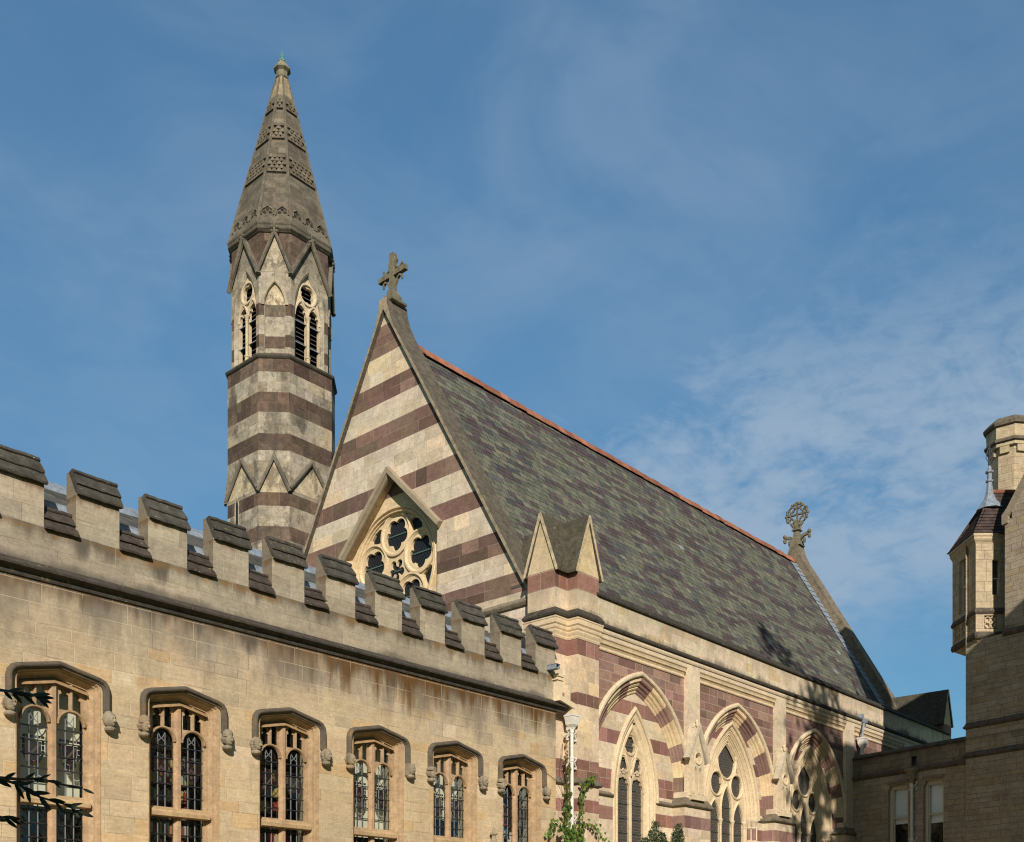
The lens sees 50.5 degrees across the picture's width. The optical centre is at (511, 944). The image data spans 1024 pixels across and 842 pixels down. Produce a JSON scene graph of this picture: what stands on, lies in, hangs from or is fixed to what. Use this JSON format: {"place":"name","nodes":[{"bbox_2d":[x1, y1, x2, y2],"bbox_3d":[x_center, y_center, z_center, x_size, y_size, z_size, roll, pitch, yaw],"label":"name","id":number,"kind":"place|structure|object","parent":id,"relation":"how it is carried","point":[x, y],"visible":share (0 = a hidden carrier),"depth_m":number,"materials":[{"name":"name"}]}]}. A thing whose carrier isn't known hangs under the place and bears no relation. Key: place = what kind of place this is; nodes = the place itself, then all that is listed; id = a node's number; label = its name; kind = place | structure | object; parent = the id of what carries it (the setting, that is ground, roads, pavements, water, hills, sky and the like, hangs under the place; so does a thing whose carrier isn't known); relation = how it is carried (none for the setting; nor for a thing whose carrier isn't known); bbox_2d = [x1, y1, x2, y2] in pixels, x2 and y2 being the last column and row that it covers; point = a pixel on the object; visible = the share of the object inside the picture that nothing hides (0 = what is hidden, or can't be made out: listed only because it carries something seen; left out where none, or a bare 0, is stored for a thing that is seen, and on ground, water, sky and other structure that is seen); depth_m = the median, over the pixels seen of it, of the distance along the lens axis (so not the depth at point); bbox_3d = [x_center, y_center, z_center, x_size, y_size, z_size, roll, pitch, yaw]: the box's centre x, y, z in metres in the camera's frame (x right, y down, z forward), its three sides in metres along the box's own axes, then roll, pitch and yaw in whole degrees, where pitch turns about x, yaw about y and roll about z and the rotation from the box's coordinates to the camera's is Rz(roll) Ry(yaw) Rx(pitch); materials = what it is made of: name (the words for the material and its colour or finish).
{"place":"outdoors","nodes":[
{"label":"outdoors","id":0,"kind":"place"},
{"bbox_2d":[0,0,1023,738],"label":"sky","id":1,"kind":"structure","parent":0,"point":[761,258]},
{"bbox_2d":[640,820,684,841],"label":"shrub","id":2,"kind":"object","parent":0,"point":[677,836],"visible":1,"depth_m":29.61,"materials":[{"name":"green plant"}]},
{"label":"lawn","id":3,"kind":"structure","parent":0,"visible":0},
{"bbox_2d":[0,688,94,827],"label":"evergreen tree","id":4,"kind":"object","parent":3,"relation":"on","point":[43,697],"visible":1,"depth_m":3.74,"materials":[{"name":"green plant"}]},
{"bbox_2d":[224,52,336,550],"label":"bell tower","id":5,"kind":"structure","parent":3,"relation":"on","point":[282,390],"depth_m":39.14,"materials":[{"name":"stone"}]},
{"bbox_2d":[235,495,238,524],"bbox_3d":[-9.992,-15.387,39.417,0.260,1.915,0.020,0,0,42],"label":"slit window","id":6,"kind":"structure","parent":5,"relation":"in","point":[236,501],"depth_m":39.41,"materials":[{"name":"stone"}]},
{"bbox_2d":[0,444,569,841],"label":"library","id":7,"kind":"structure","parent":3,"relation":"on","point":[216,679],"depth_m":21.28,"materials":[{"name":"stone"}]},
{"bbox_2d":[5,661,110,841],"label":"window","id":8,"kind":"structure","parent":7,"relation":"in","point":[46,739],"depth_m":18.79,"materials":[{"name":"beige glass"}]},
{"bbox_2d":[140,686,227,841],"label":"window","id":9,"kind":"structure","parent":7,"relation":"in","point":[178,699],"depth_m":20.66,"materials":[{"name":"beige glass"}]},
{"bbox_2d":[252,707,326,841],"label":"window","id":10,"kind":"structure","parent":7,"relation":"in","point":[306,726],"depth_m":22.47,"materials":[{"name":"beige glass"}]},
{"bbox_2d":[346,725,410,841],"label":"window","id":11,"kind":"structure","parent":7,"relation":"in","point":[378,750],"depth_m":24.23,"materials":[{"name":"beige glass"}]},
{"bbox_2d":[427,740,482,841],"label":"window","id":12,"kind":"structure","parent":7,"relation":"in","point":[455,762],"depth_m":26.04,"materials":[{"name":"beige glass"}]},
{"bbox_2d":[498,754,546,841],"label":"window","id":13,"kind":"structure","parent":7,"relation":"in","point":[525,772],"depth_m":27.88,"materials":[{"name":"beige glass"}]},
{"bbox_2d":[303,252,953,841],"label":"chapel","id":14,"kind":"structure","parent":3,"relation":"on","point":[723,680],"depth_m":34.69,"materials":[{"name":"stone"}]},
{"bbox_2d":[353,505,435,597],"bbox_3d":[-3.654,-11.760,34.070,3.880,3.880,0.290,0,0,42],"label":"rose window","id":15,"kind":"structure","parent":14,"relation":"in","point":[399,543],"depth_m":33.98,"materials":[{"name":"stone"}]},
{"bbox_2d":[552,673,579,840],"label":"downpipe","id":16,"kind":"object","parent":14,"relation":"attached to","point":[571,716],"visible":0.99,"depth_m":28.66,"materials":[{"name":"grey metal"}]},
{"bbox_2d":[544,738,609,841],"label":"creeper","id":17,"kind":"object","parent":16,"relation":"attached to","point":[573,833],"visible":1,"depth_m":28.60,"materials":[{"name":"green plant"}]},
{"bbox_2d":[611,706,658,841],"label":"chapel window","id":18,"kind":"structure","parent":14,"relation":"in","point":[634,777],"depth_m":31.67,"materials":[{"name":"stone"}]},
{"bbox_2d":[704,722,759,841],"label":"chapel window","id":19,"kind":"structure","parent":14,"relation":"in","point":[730,783],"depth_m":35.90,"materials":[{"name":"stone"}]},
{"bbox_2d":[790,745,832,841],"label":"chapel window","id":20,"kind":"structure","parent":14,"relation":"in","point":[810,806],"depth_m":40.10,"materials":[{"name":"stone"}]},
{"bbox_2d":[857,713,867,754],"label":"downpipe","id":21,"kind":"object","parent":14,"relation":"attached to","point":[862,740],"visible":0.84,"depth_m":42.00,"materials":[{"name":"grey metal"}]},
{"bbox_2d":[852,736,965,841],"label":"link building","id":22,"kind":"structure","parent":3,"relation":"on","point":[881,800],"depth_m":39.61,"materials":[{"name":"stone"}]},
{"bbox_2d":[886,779,908,841],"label":"sash window","id":23,"kind":"structure","parent":22,"relation":"in","point":[899,793],"depth_m":40.28,"materials":[{"name":"beige paint"}]},
{"bbox_2d":[904,768,917,841],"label":"downpipe","id":24,"kind":"object","parent":22,"relation":"attached to","point":[911,774],"visible":1,"depth_m":39.33,"materials":[{"name":"metal"}]},
{"bbox_2d":[922,773,943,841],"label":"sash window","id":25,"kind":"structure","parent":22,"relation":"in","point":[934,788],"depth_m":39.01,"materials":[{"name":"beige paint"}]},
{"bbox_2d":[947,414,1023,841],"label":"tower house","id":26,"kind":"structure","parent":3,"relation":"on","point":[986,553],"depth_m":36.89,"materials":[{"name":"stone"}]}
]}

